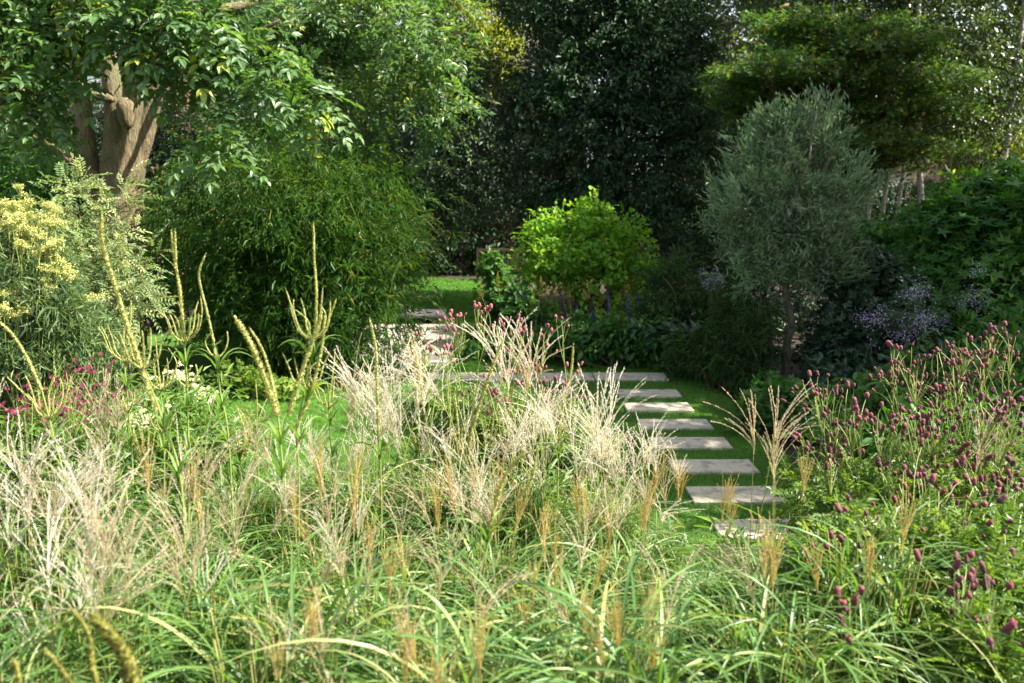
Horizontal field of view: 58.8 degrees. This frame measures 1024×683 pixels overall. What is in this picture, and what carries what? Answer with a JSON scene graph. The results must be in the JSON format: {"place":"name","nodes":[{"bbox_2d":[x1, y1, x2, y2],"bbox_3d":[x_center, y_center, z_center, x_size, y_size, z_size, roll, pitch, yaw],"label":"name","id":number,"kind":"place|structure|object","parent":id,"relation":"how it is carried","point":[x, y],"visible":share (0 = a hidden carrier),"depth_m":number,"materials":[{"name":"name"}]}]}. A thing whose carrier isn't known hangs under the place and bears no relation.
{"place":"outdoors","nodes":[
{"label":"outdoors","id":0,"kind":"place"},
{"bbox_2d":[332,324,463,363],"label":"patio","id":1,"kind":"structure","parent":0,"point":[434,357],"depth_m":19.01,"materials":[{"name":"grey stone"}]},
{"bbox_2d":[15,277,815,547],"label":"lawn","id":2,"kind":"structure","parent":0,"point":[165,355],"depth_m":12.93,"materials":[{"name":"green plant"}]},
{"bbox_2d":[0,154,180,423],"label":"silver shrub","id":3,"kind":"object","parent":2,"relation":"on","point":[130,289],"visible":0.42,"depth_m":8.40,"materials":[{"name":"green plant"}]},
{"bbox_2d":[201,358,309,400],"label":"lime groundcover","id":4,"kind":"object","parent":2,"relation":"on","point":[246,380],"visible":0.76,"depth_m":13.80,"materials":[{"name":"green plant"}]},
{"bbox_2d":[102,108,476,386],"bbox_3d":[-3.916,-1.639,15.829,6.646,4.802,5.880,0,9,0],"label":"bamboo clump","id":5,"kind":"object","parent":2,"relation":"on","point":[255,243],"visible":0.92,"depth_m":14.58,"materials":[{"name":"green plant"}]},
{"bbox_2d":[456,248,562,351],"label":"dogwood shrub","id":6,"kind":"object","parent":2,"relation":"on","point":[518,297],"visible":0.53,"depth_m":18.14,"materials":[{"name":"green plant"}]},
{"bbox_2d":[450,304,702,370],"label":"border perennials","id":7,"kind":"object","parent":2,"relation":"on","point":[613,341],"visible":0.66,"depth_m":16.36,"materials":[{"name":"green plant"}]},
{"bbox_2d":[624,402,693,412],"bbox_3d":[2.123,0.984,13.213,0.964,0.089,0.502,0,9,0],"label":"stepping stone","id":8,"kind":"object","parent":2,"relation":"on","point":[683,407],"visible":0.73,"depth_m":13.13,"materials":[{"name":"grey stone"}]},
{"bbox_2d":[637,419,713,429],"bbox_3d":[2.193,1.144,12.245,0.964,0.086,0.501,0,9,0],"label":"stepping stone","id":9,"kind":"object","parent":2,"relation":"on","point":[690,424],"visible":0.68,"depth_m":12.18,"materials":[{"name":"grey stone"}]},
{"bbox_2d":[649,437,732,449],"bbox_3d":[2.218,1.295,11.310,0.964,0.086,0.501,0,9,0],"label":"stepping stone","id":10,"kind":"object","parent":2,"relation":"on","point":[710,443],"visible":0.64,"depth_m":11.26,"materials":[{"name":"grey stone"}]},
{"bbox_2d":[667,459,760,474],"bbox_3d":[2.282,1.450,10.346,0.962,0.086,0.504,0,9,0],"label":"stepping stone","id":11,"kind":"object","parent":2,"relation":"on","point":[710,466],"visible":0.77,"depth_m":10.29,"materials":[{"name":"grey stone"}]},
{"bbox_2d":[685,486,787,504],"bbox_3d":[2.310,1.608,9.356,0.963,0.091,0.508,0,9,0],"label":"stepping stone","id":12,"kind":"object","parent":2,"relation":"on","point":[743,494],"visible":0.5,"depth_m":9.29,"materials":[{"name":"grey stone"}]},
{"bbox_2d":[711,519,820,541],"bbox_3d":[2.367,1.764,8.395,0.967,0.089,0.505,0,9,0],"label":"stepping stone","id":13,"kind":"object","parent":2,"relation":"on","point":[724,526],"visible":0.14,"depth_m":8.40,"materials":[{"name":"grey stone"}]},
{"bbox_2d":[0,271,1023,682],"bbox_3d":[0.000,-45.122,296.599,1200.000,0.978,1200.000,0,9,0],"label":"ground","id":14,"kind":"structure","parent":0,"point":[788,445],"depth_m":16.26,"materials":[{"name":"soil"}]},
{"bbox_2d":[0,321,83,572],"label":"culver root","id":15,"kind":"object","parent":14,"relation":"on","point":[40,409],"visible":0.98,"depth_m":4.30,"materials":[{"name":"green plant"}]},
{"bbox_2d":[0,184,106,561],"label":"fennel","id":16,"kind":"object","parent":14,"relation":"on","point":[15,260],"visible":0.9,"depth_m":6.41,"materials":[{"name":"yellow plant"}]},
{"bbox_2d":[0,231,121,564],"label":"fennel","id":17,"kind":"object","parent":14,"relation":"on","point":[62,328],"visible":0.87,"depth_m":6.27,"materials":[{"name":"green plant"}]},
{"bbox_2d":[11,606,143,682],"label":"culver root","id":18,"kind":"object","parent":14,"relation":"on","point":[126,659],"visible":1,"depth_m":2.25,"materials":[{"name":"yellow plant"}]},
{"bbox_2d":[0,352,159,553],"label":"masterwort","id":19,"kind":"object","parent":14,"relation":"on","point":[11,411],"visible":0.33,"depth_m":6.03,"materials":[{"name":"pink plant"}]},
{"bbox_2d":[33,202,129,506],"bbox_3d":[-3.357,0.354,6.945,0.940,2.826,0.774,9,13,43],"label":"fennel","id":20,"kind":"object","parent":14,"relation":"on","point":[88,299],"visible":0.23,"depth_m":6.83,"materials":[{"name":"green plant"}]},
{"bbox_2d":[0,294,169,547],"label":"blue green foliage","id":21,"kind":"object","parent":14,"relation":"on","point":[120,363],"visible":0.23,"depth_m":6.84,"materials":[{"name":"green plant"}]},
{"bbox_2d":[0,123,182,294],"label":"shade shrub","id":22,"kind":"object","parent":14,"relation":"on","point":[7,190],"visible":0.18,"depth_m":15.98,"materials":[{"name":"green plant"}]},
{"bbox_2d":[0,378,195,679],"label":"miscanthus clump","id":23,"kind":"object","parent":14,"relation":"on","point":[10,572],"visible":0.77,"depth_m":3.84,"materials":[{"name":"beige plant"}]},
{"bbox_2d":[0,379,210,568],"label":"masterwort","id":24,"kind":"object","parent":14,"relation":"on","point":[124,449],"visible":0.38,"depth_m":5.65,"materials":[{"name":"green plant"}]},
{"bbox_2d":[0,367,225,591],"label":"miscanthus clump","id":25,"kind":"object","parent":14,"relation":"on","point":[117,489],"visible":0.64,"depth_m":5.11,"materials":[{"name":"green plant"}]},
{"bbox_2d":[0,564,250,682],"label":"miscanthus clump","id":26,"kind":"object","parent":14,"relation":"on","point":[5,658],"visible":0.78,"depth_m":2.92,"materials":[{"name":"green plant"}]},
{"bbox_2d":[93,300,157,557],"bbox_3d":[-2.182,0.596,5.159,0.378,1.676,0.323,0,9,0],"label":"culver root","id":27,"kind":"object","parent":14,"relation":"on","point":[124,360],"visible":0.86,"depth_m":5.10,"materials":[{"name":"green plant"}]},
{"bbox_2d":[98,211,217,600],"bbox_3d":[-1.393,0.543,3.736,0.375,2.138,0.363,-9,13,-43],"label":"culver root","id":28,"kind":"object","parent":14,"relation":"on","point":[163,421],"visible":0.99,"depth_m":3.67,"materials":[{"name":"green plant"}]},
{"bbox_2d":[0,440,323,682],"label":"miscanthus clump","id":29,"kind":"object","parent":14,"relation":"on","point":[70,627],"visible":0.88,"depth_m":3.15,"materials":[{"name":"beige plant"}]},
{"bbox_2d":[137,337,189,556],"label":"culver root","id":30,"kind":"object","parent":14,"relation":"on","point":[164,442],"visible":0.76,"depth_m":5.53,"materials":[{"name":"green plant"}]},
{"bbox_2d":[60,361,276,544],"bbox_3d":[-2.307,0.897,6.261,1.458,1.462,1.350,0,9,0],"label":"phlox","id":31,"kind":"object","parent":14,"relation":"on","point":[196,415],"visible":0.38,"depth_m":6.02,"materials":[{"name":"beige plant"}]},
{"bbox_2d":[19,395,338,681],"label":"miscanthus clump","id":32,"kind":"object","parent":14,"relation":"on","point":[189,491],"visible":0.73,"depth_m":3.96,"materials":[{"name":"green plant"}]},
{"bbox_2d":[0,42,359,331],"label":"laurel shrub","id":33,"kind":"object","parent":14,"relation":"on","point":[159,144],"visible":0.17,"depth_m":19.74,"materials":[{"name":"green plant"}]},
{"bbox_2d":[145,230,225,540],"bbox_3d":[-1.610,0.467,4.528,0.367,2.037,0.352,5,11,31],"label":"culver root","id":34,"kind":"object","parent":14,"relation":"on","point":[186,356],"visible":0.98,"depth_m":4.46,"materials":[{"name":"green plant"}]},
{"bbox_2d":[183,253,260,563],"bbox_3d":[-1.478,0.508,4.647,0.421,1.918,0.362,0,9,0],"label":"culver root","id":35,"kind":"object","parent":14,"relation":"on","point":[221,403],"visible":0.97,"depth_m":4.59,"materials":[{"name":"green plant"}]},
{"bbox_2d":[31,501,433,682],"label":"miscanthus clump","id":36,"kind":"object","parent":14,"relation":"on","point":[224,642],"visible":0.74,"depth_m":3.36,"materials":[{"name":"green plant"}]},
{"bbox_2d":[0,0,499,379],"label":"ash tree","id":37,"kind":"object","parent":14,"relation":"on","point":[63,41],"visible":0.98,"depth_m":12.74,"materials":[{"name":"green plant"}]},
{"bbox_2d":[151,399,350,600],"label":"miscanthus clump","id":38,"kind":"object","parent":14,"relation":"on","point":[264,504],"visible":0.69,"depth_m":5.07,"materials":[{"name":"green plant"}]},
{"bbox_2d":[161,348,367,397],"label":"edge groundcover","id":39,"kind":"object","parent":14,"relation":"on","point":[232,389],"visible":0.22,"depth_m":14.80,"materials":[{"name":"green plant"}]},
{"bbox_2d":[5,540,546,682],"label":"miscanthus clump","id":40,"kind":"object","parent":14,"relation":"on","point":[288,652],"visible":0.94,"depth_m":2.91,"materials":[{"name":"green plant"}]},
{"bbox_2d":[234,315,322,601],"bbox_3d":[-0.959,0.739,3.856,0.374,1.714,0.380,0,9,0],"label":"culver root","id":41,"kind":"object","parent":14,"relation":"on","point":[279,431],"visible":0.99,"depth_m":3.79,"materials":[{"name":"green plant"}]},
{"bbox_2d":[227,415,378,564],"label":"miscanthus clump","id":42,"kind":"object","parent":14,"relation":"on","point":[310,469],"visible":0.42,"depth_m":6.17,"materials":[{"name":"beige plant"}]},
{"bbox_2d":[261,222,345,627],"bbox_3d":[-0.944,0.506,4.129,0.405,2.086,0.398,0,9,0],"label":"culver root","id":43,"kind":"object","parent":14,"relation":"on","point":[309,352],"visible":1,"depth_m":4.04,"materials":[{"name":"green plant"}]},
{"bbox_2d":[163,421,467,676],"bbox_3d":[-0.797,1.067,4.031,1.398,1.471,1.447,3,10,21],"label":"miscanthus clump","id":44,"kind":"object","parent":14,"relation":"on","point":[307,534],"visible":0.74,"depth_m":3.97,"materials":[{"name":"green plant"}]},
{"bbox_2d":[216,0,421,171],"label":"background tree","id":45,"kind":"object","parent":14,"relation":"on","point":[364,93],"visible":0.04,"depth_m":41.64,"materials":[{"name":"green plant"}]},
{"bbox_2d":[303,352,352,554],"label":"culver root","id":46,"kind":"object","parent":14,"relation":"on","point":[330,419],"visible":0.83,"depth_m":5.34,"materials":[{"name":"green plant"}]},
{"bbox_2d":[230,332,474,596],"bbox_3d":[-0.844,0.803,5.096,1.415,1.711,1.400,-6,11,-34],"label":"miscanthus clump","id":47,"kind":"object","parent":14,"relation":"on","point":[372,507],"visible":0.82,"depth_m":5.06,"materials":[{"name":"beige plant"}]},
{"bbox_2d":[345,317,411,590],"bbox_3d":[-0.697,0.660,4.753,0.346,1.588,0.348,0,9,0],"label":"culver root","id":48,"kind":"object","parent":14,"relation":"on","point":[378,450],"visible":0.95,"depth_m":4.72,"materials":[{"name":"green plant"}]},
{"bbox_2d":[160,493,607,682],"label":"miscanthus clump","id":49,"kind":"object","parent":14,"relation":"on","point":[387,620],"visible":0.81,"depth_m":3.42,"materials":[{"name":"green plant"}]},
{"bbox_2d":[336,0,549,303],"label":"laurel tree","id":50,"kind":"object","parent":14,"relation":"on","point":[440,182],"visible":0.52,"depth_m":24.04,"materials":[{"name":"green plant"}]},
{"bbox_2d":[381,301,509,551],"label":"burnet plant","id":51,"kind":"object","parent":14,"relation":"on","point":[450,403],"visible":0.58,"depth_m":6.25,"materials":[{"name":"green plant"}]},
{"bbox_2d":[336,326,555,588],"bbox_3d":[-0.387,0.788,5.263,1.441,1.768,1.403,0,9,0],"label":"miscanthus clump","id":52,"kind":"object","parent":14,"relation":"on","point":[430,512],"visible":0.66,"depth_m":5.22,"materials":[{"name":"beige plant"}]},
{"bbox_2d":[0,443,896,682],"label":"underplanting","id":53,"kind":"object","parent":14,"relation":"on","point":[707,538],"visible":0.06,"depth_m":5.51,"materials":[{"name":"green plant"}]},
{"bbox_2d":[369,0,536,174],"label":"sunlit tree","id":54,"kind":"object","parent":14,"relation":"on","point":[455,4],"visible":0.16,"depth_m":37.30,"materials":[{"name":"green plant"}]},
{"bbox_2d":[213,532,699,682],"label":"miscanthus clump","id":55,"kind":"object","parent":14,"relation":"on","point":[438,670],"visible":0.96,"depth_m":2.83,"materials":[{"name":"green plant"}]},
{"bbox_2d":[431,336,504,547],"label":"culver root","id":56,"kind":"object","parent":14,"relation":"on","point":[472,425],"visible":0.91,"depth_m":4.93,"materials":[{"name":"green plant"}]},
{"bbox_2d":[340,428,635,681],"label":"miscanthus clump","id":57,"kind":"object","parent":14,"relation":"on","point":[494,570],"visible":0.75,"depth_m":3.96,"materials":[{"name":"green plant"}]},
{"bbox_2d":[443,446,548,680],"bbox_3d":[-0.096,1.015,3.801,0.352,1.186,0.350,8,12,42],"label":"culver root","id":58,"kind":"object","parent":14,"relation":"on","point":[490,529],"visible":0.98,"depth_m":3.75,"materials":[{"name":"green plant"}]},
{"bbox_2d":[379,308,651,597],"bbox_3d":[0.044,0.739,5.203,1.538,1.918,1.363,4,10,22],"label":"miscanthus clump","id":59,"kind":"object","parent":14,"relation":"on","point":[531,513],"visible":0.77,"depth_m":5.14,"materials":[{"name":"beige plant"}]},
{"bbox_2d":[448,313,591,575],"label":"clump","id":60,"kind":"object","parent":14,"relation":"on","point":[494,393],"visible":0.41,"depth_m":5.63,"materials":[{"name":"green plant"}]},
{"bbox_2d":[393,482,735,682],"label":"miscanthus clump","id":61,"kind":"object","parent":14,"relation":"on","point":[532,611],"visible":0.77,"depth_m":3.54,"materials":[{"name":"green plant"}]},
{"bbox_2d":[479,377,650,559],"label":"miscanthus clump","id":62,"kind":"object","parent":14,"relation":"on","point":[558,413],"visible":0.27,"depth_m":6.05,"materials":[{"name":"beige plant"}]},
{"bbox_2d":[508,314,662,509],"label":"burnet plant","id":63,"kind":"object","parent":14,"relation":"on","point":[570,455],"visible":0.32,"depth_m":6.24,"materials":[{"name":"green plant"}]},
{"bbox_2d":[506,186,673,333],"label":"golden shrub","id":64,"kind":"object","parent":14,"relation":"on","point":[601,257],"visible":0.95,"depth_m":19.50,"materials":[{"name":"green plant"}]},
{"bbox_2d":[235,173,946,275],"bbox_3d":[1.986,-4.484,35.903,30.870,4.472,3.717,0,9,0],"label":"hedge","id":65,"kind":"object","parent":14,"relation":"on","point":[469,257],"visible":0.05,"depth_m":35.68,"materials":[{"name":"green plant"}]},
{"bbox_2d":[495,365,692,608],"bbox_3d":[0.471,0.874,4.888,1.128,1.525,1.194,0,9,0],"label":"miscanthus clump","id":66,"kind":"object","parent":14,"relation":"on","point":[602,456],"visible":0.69,"depth_m":4.82,"materials":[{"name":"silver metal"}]},
{"bbox_2d":[387,536,837,682],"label":"miscanthus clump","id":67,"kind":"object","parent":14,"relation":"on","point":[633,657],"visible":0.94,"depth_m":2.94,"materials":[{"name":"green plant"}]},
{"bbox_2d":[474,0,761,300],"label":"holly tree","id":68,"kind":"object","parent":14,"relation":"on","point":[628,113],"visible":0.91,"depth_m":23.77,"materials":[{"name":"green plant"}]},
{"bbox_2d":[507,437,755,680],"bbox_3d":[0.474,1.104,4.181,1.272,1.299,1.192,0,9,0],"label":"miscanthus clump","id":69,"kind":"object","parent":14,"relation":"on","point":[619,568],"visible":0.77,"depth_m":4.10,"materials":[{"name":"green plant"}]},
{"bbox_2d":[579,411,738,616],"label":"miscanthus clump","id":70,"kind":"object","parent":14,"relation":"on","point":[653,540],"visible":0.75,"depth_m":4.76,"materials":[{"name":"beige plant"}]},
{"bbox_2d":[619,315,717,375],"bbox_3d":[2.923,0.198,16.047,1.496,1.214,1.902,-6,11,-35],"label":"rodgersia","id":71,"kind":"object","parent":14,"relation":"on","point":[666,328],"visible":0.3,"depth_m":16.00,"materials":[{"name":"green plant"}]},
{"bbox_2d":[624,238,766,335],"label":"fern clump","id":72,"kind":"object","parent":14,"relation":"on","point":[686,300],"visible":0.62,"depth_m":17.02,"materials":[{"name":"green plant"}]},
{"bbox_2d":[624,449,791,679],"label":"miscanthus clump","id":73,"kind":"object","parent":14,"relation":"on","point":[709,583],"visible":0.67,"depth_m":4.35,"materials":[{"name":"green plant"}]},
{"bbox_2d":[629,0,799,192],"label":"background tree","id":74,"kind":"object","parent":14,"relation":"on","point":[731,48],"visible":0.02,"depth_m":39.03,"materials":[{"name":"green plant"}]},
{"bbox_2d":[656,284,797,398],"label":"shrub","id":75,"kind":"object","parent":14,"relation":"on","point":[731,344],"visible":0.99,"depth_m":14.39,"materials":[{"name":"green plant"}]},
{"bbox_2d":[633,219,831,334],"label":"yew shrub","id":76,"kind":"object","parent":14,"relation":"on","point":[710,247],"visible":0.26,"depth_m":22.24,"materials":[{"name":"green plant"}]},
{"bbox_2d":[698,380,820,650],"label":"miscanthus clump","id":77,"kind":"object","parent":14,"relation":"on","point":[774,437],"visible":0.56,"depth_m":4.46,"materials":[{"name":"beige plant"}]},
{"bbox_2d":[689,0,838,317],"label":"birch tree","id":78,"kind":"object","parent":14,"relation":"on","point":[757,8],"visible":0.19,"depth_m":22.51,"materials":[{"name":"green plant"}]},
{"bbox_2d":[722,369,844,447],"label":"geranium clump","id":79,"kind":"object","parent":14,"relation":"on","point":[766,414],"visible":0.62,"depth_m":11.71,"materials":[{"name":"green plant"}]},
{"bbox_2d":[578,501,1002,682],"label":"miscanthus clump","id":80,"kind":"object","parent":14,"relation":"on","point":[760,637],"visible":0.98,"depth_m":3.21,"materials":[{"name":"green plant"}]},
{"bbox_2d":[688,77,899,382],"bbox_3d":[4.342,-1.657,14.542,3.150,5.052,2.616,0,9,0],"label":"olive tree","id":81,"kind":"object","parent":14,"relation":"on","point":[799,207],"visible":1,"depth_m":14.06,"materials":[{"name":"green plant"}]},
{"bbox_2d":[745,0,905,298],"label":"birch tree","id":82,"kind":"object","parent":14,"relation":"on","point":[829,1],"visible":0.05,"depth_m":20.21,"materials":[{"name":"green plant"}]},
{"bbox_2d":[753,370,911,567],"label":"burnet plant","id":83,"kind":"object","parent":14,"relation":"on","point":[797,482],"visible":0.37,"depth_m":5.68,"materials":[{"name":"green plant"}]},
{"bbox_2d":[691,0,1008,329],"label":"maple tree","id":84,"kind":"object","parent":14,"relation":"on","point":[885,42],"visible":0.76,"depth_m":17.81,"materials":[{"name":"green plant"}]},
{"bbox_2d":[677,470,1023,682],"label":"miscanthus clump","id":85,"kind":"object","parent":14,"relation":"on","point":[895,601],"visible":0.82,"depth_m":3.53,"materials":[{"name":"green plant"}]},
{"bbox_2d":[771,392,930,582],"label":"burnet plant","id":86,"kind":"object","parent":14,"relation":"on","point":[868,472],"visible":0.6,"depth_m":4.83,"materials":[{"name":"green plant"}]},
{"bbox_2d":[779,231,955,386],"bbox_3d":[6.030,-0.420,14.769,3.082,2.721,2.481,0,9,0],"label":"ivy mound","id":87,"kind":"object","parent":14,"relation":"on","point":[880,287],"visible":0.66,"depth_m":14.45,"materials":[{"name":"green plant"}]},
{"bbox_2d":[827,211,920,268],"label":"vine shrub","id":88,"kind":"object","parent":14,"relation":"on","point":[882,236],"visible":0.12,"depth_m":16.04,"materials":[{"name":"green plant"}]},
{"bbox_2d":[766,438,1023,682],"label":"burnet plant","id":89,"kind":"object","parent":14,"relation":"on","point":[822,532],"visible":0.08,"depth_m":4.29,"materials":[{"name":"green plant"}]},
{"bbox_2d":[778,274,1023,483],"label":"shade perennials","id":90,"kind":"object","parent":14,"relation":"on","point":[867,384],"visible":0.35,"depth_m":9.19,"materials":[{"name":"green plant"}]},
{"bbox_2d":[779,133,1023,311],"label":"yew shrub","id":91,"kind":"object","parent":14,"relation":"on","point":[887,210],"visible":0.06,"depth_m":23.73,"materials":[{"name":"green plant"}]},
{"bbox_2d":[801,473,1023,662],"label":"burnet plant","id":92,"kind":"object","parent":14,"relation":"on","point":[931,531],"visible":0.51,"depth_m":3.87,"materials":[{"name":"green plant"}]},
{"bbox_2d":[802,316,1023,415],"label":"shade perennials","id":93,"kind":"object","parent":14,"relation":"on","point":[864,364],"visible":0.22,"depth_m":12.55,"materials":[{"name":"green plant"}]},
{"bbox_2d":[847,0,980,224],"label":"birch tree","id":94,"kind":"object","parent":14,"relation":"on","point":[904,167],"visible":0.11,"depth_m":20.11,"materials":[{"name":"green plant"}]},
{"bbox_2d":[844,260,998,449],"bbox_3d":[4.594,0.285,10.396,1.672,2.453,0.975,0,9,0],"label":"meadow rue","id":95,"kind":"object","parent":14,"relation":"on","point":[904,316],"visible":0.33,"depth_m":10.28,"materials":[{"name":"purple plant"}]},
{"bbox_2d":[854,340,989,503],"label":"burnet plant","id":96,"kind":"object","parent":14,"relation":"on","point":[900,454],"visible":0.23,"depth_m":5.48,"materials":[{"name":"green plant"}]},
{"bbox_2d":[833,516,1023,682],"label":"burnet plant","id":97,"kind":"object","parent":14,"relation":"on","point":[989,588],"visible":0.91,"depth_m":3.29,"materials":[{"name":"green plant"}]},
{"bbox_2d":[850,0,1023,207],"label":"birch tree","id":98,"kind":"object","parent":14,"relation":"on","point":[975,16],"visible":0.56,"depth_m":19.30,"materials":[{"name":"green plant"}]},
{"bbox_2d":[856,0,1023,178],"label":"birch tree","id":99,"kind":"object","parent":14,"relation":"on","point":[1004,136],"visible":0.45,"depth_m":20.07,"materials":[{"name":"green plant"}]},
{"bbox_2d":[868,400,1013,523],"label":"burnet plant","id":100,"kind":"object","parent":14,"relation":"on","point":[943,476],"visible":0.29,"depth_m":4.69,"materials":[{"name":"green plant"}]},
{"bbox_2d":[886,333,1022,498],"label":"burnet plant","id":101,"kind":"object","parent":14,"relation":"on","point":[958,371],"visible":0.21,"depth_m":5.70,"materials":[{"name":"green plant"}]},
{"bbox_2d":[889,151,1023,364],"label":"leaved shrub","id":102,"kind":"object","parent":14,"relation":"on","point":[978,219],"visible":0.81,"depth_m":12.14,"materials":[{"name":"green plant"}]},
{"bbox_2d":[931,391,1023,604],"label":"burnet plant","id":103,"kind":"object","parent":14,"relation":"on","point":[996,481],"visible":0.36,"depth_m":4.36,"materials":[{"name":"green plant"}]},
{"bbox_2d":[933,321,1023,507],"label":"burnet plant","id":104,"kind":"object","parent":14,"relation":"on","point":[1005,394],"visible":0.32,"depth_m":5.25,"materials":[{"name":"green plant"}]},
{"bbox_2d":[668,17,1023,209],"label":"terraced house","id":105,"kind":"structure","parent":0,"point":[914,175],"depth_m":43.29,"materials":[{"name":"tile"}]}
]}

